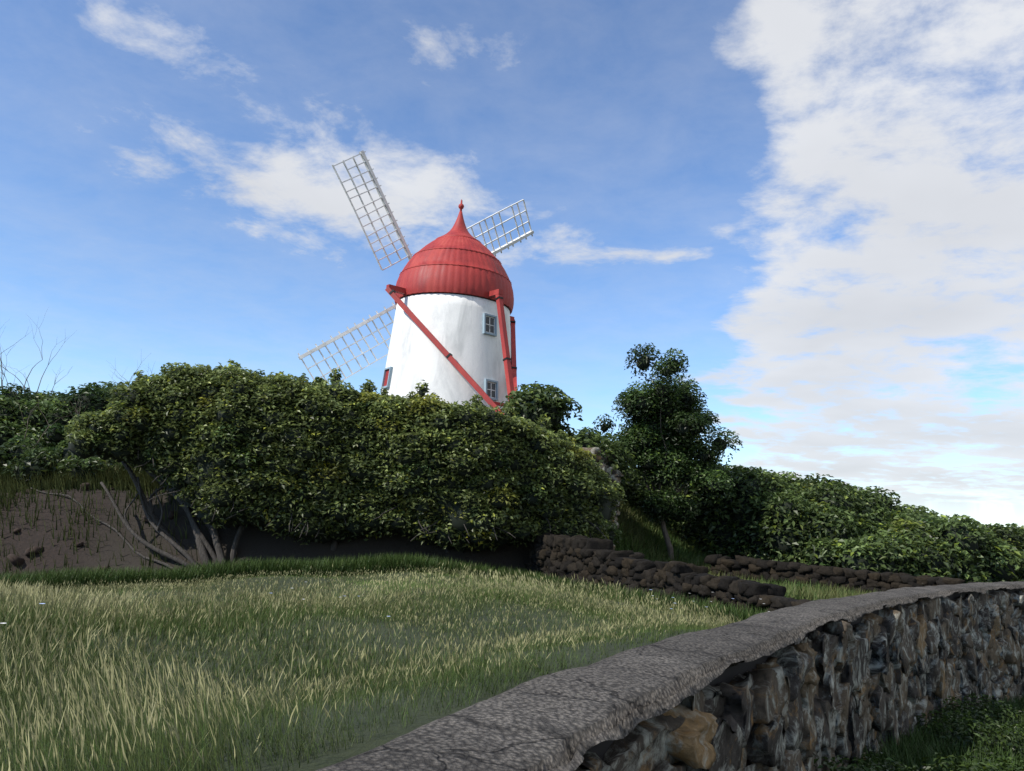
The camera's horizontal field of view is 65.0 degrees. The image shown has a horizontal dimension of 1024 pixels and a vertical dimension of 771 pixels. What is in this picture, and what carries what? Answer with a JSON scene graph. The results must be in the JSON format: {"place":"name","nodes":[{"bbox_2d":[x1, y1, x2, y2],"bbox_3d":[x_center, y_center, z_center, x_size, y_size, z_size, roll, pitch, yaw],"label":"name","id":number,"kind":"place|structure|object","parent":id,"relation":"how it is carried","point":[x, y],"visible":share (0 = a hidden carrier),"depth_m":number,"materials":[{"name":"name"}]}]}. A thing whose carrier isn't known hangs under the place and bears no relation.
{"place":"outdoors","nodes":[
{"label":"outdoors","id":0,"kind":"place"},
{"bbox_2d":[0,314,154,448],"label":"bare branches","id":1,"kind":"object","parent":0,"point":[40,382],"visible":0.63,"depth_m":20.90,"materials":[{"name":"wood"}]},
{"bbox_2d":[0,455,156,486],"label":"grass","id":2,"kind":"structure","parent":0,"point":[116,466],"depth_m":16.65,"materials":[{"name":"green plant"}]},
{"bbox_2d":[0,488,715,770],"bbox_3d":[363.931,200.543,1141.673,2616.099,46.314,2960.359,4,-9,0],"label":"ground","id":3,"kind":"structure","parent":0,"point":[254,542],"depth_m":7.50,"materials":[{"name":"soil"}]},
{"bbox_2d":[0,381,153,488],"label":"shrub foliage","id":4,"kind":"object","parent":3,"relation":"on","point":[16,447],"visible":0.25,"depth_m":18.92,"materials":[{"name":"green plant"}]},
{"bbox_2d":[7,483,177,571],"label":"rocks","id":5,"kind":"object","parent":3,"relation":"on","point":[15,560],"visible":0.59,"depth_m":14.94,"materials":[{"name":"brown"}]},
{"bbox_2d":[0,467,207,575],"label":"bank grass tufts","id":6,"kind":"object","parent":3,"relation":"on","point":[148,485],"visible":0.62,"depth_m":15.70,"materials":[{"name":"green plant"}]},
{"bbox_2d":[30,359,626,569],"bbox_3d":[-3.448,1.736,16.228,12.202,4.184,5.197,5,-9,-9],"label":"hedge","id":7,"kind":"object","parent":3,"relation":"on","point":[303,458],"visible":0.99,"depth_m":14.50,"materials":[{"name":"green plant"}]},
{"bbox_2d":[0,550,772,623],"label":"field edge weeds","id":8,"kind":"object","parent":3,"relation":"on","point":[249,567],"visible":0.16,"depth_m":13.62,"materials":[{"name":"green plant"}]},
{"bbox_2d":[298,151,533,413],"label":"windmill tower","id":9,"kind":"structure","parent":3,"relation":"on","point":[452,338],"depth_m":24.87,"materials":[{"name":"white paint"}]},
{"bbox_2d":[582,447,623,549],"bbox_3d":[1.972,2.719,18.079,0.833,2.625,1.122,-2,-11,33],"label":"ruin wall stub","id":10,"kind":"object","parent":3,"relation":"on","point":[616,475],"visible":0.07,"depth_m":18.06,"materials":[{"name":"stone"}]},
{"bbox_2d":[575,342,742,560],"bbox_3d":[4.053,1.923,20.736,3.960,5.686,3.782,8,-10,-24],"label":"tree foliage","id":11,"kind":"object","parent":3,"relation":"on","point":[667,423],"visible":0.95,"depth_m":20.04,"materials":[{"name":"green plant"}]},
{"bbox_2d":[524,532,810,612],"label":"field wall","id":12,"kind":"structure","parent":3,"relation":"on","point":[597,560],"depth_m":12.39,"materials":[{"name":"stone"}]},
{"bbox_2d":[612,496,875,600],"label":"grass","id":13,"kind":"structure","parent":3,"relation":"on","point":[640,533],"depth_m":19.98,"materials":[{"name":"green plant"}]},
{"bbox_2d":[499,381,1023,583],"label":"hedge foliage","id":14,"kind":"object","parent":3,"relation":"on","point":[763,514],"visible":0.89,"depth_m":20.00,"materials":[{"name":"green plant"}]},
{"bbox_2d":[574,588,1023,770],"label":"retaining wall stones","id":15,"kind":"object","parent":3,"relation":"on","point":[843,688],"visible":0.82,"depth_m":6.63,"materials":[{"name":"grey stone"}]},
{"bbox_2d":[704,554,977,594],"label":"field wall","id":16,"kind":"structure","parent":3,"relation":"on","point":[768,570],"depth_m":17.83,"materials":[{"name":"stone"}]},
{"bbox_2d":[814,693,1023,770],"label":"ground plants","id":17,"kind":"object","parent":3,"relation":"on","point":[959,722],"visible":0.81,"depth_m":9.00,"materials":[{"name":"green plant"}]},
{"bbox_2d":[0,560,742,770],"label":"meadow grass","id":18,"kind":"structure","parent":0,"point":[21,606],"depth_m":4.11,"materials":[{"name":"green plant"}]},
{"bbox_2d":[0,0,1023,526],"label":"sky","id":19,"kind":"structure","parent":0,"point":[819,204],"materials":[{"name":"blue"}]},
{"bbox_2d":[587,588,1023,759],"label":"retaining wall","id":20,"kind":"structure","parent":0,"point":[728,675],"depth_m":4.75,"materials":[{"name":"grey stone"}]},
{"bbox_2d":[315,581,1023,770],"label":"wall coping","id":21,"kind":"object","parent":20,"relation":"on","point":[565,720],"visible":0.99,"depth_m":2.93,"materials":[{"name":"grey concrete"}]},
{"bbox_2d":[842,692,1023,770],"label":"verge grass","id":22,"kind":"structure","parent":0,"point":[909,751],"depth_m":8.44,"materials":[{"name":"green plant"}]}
]}

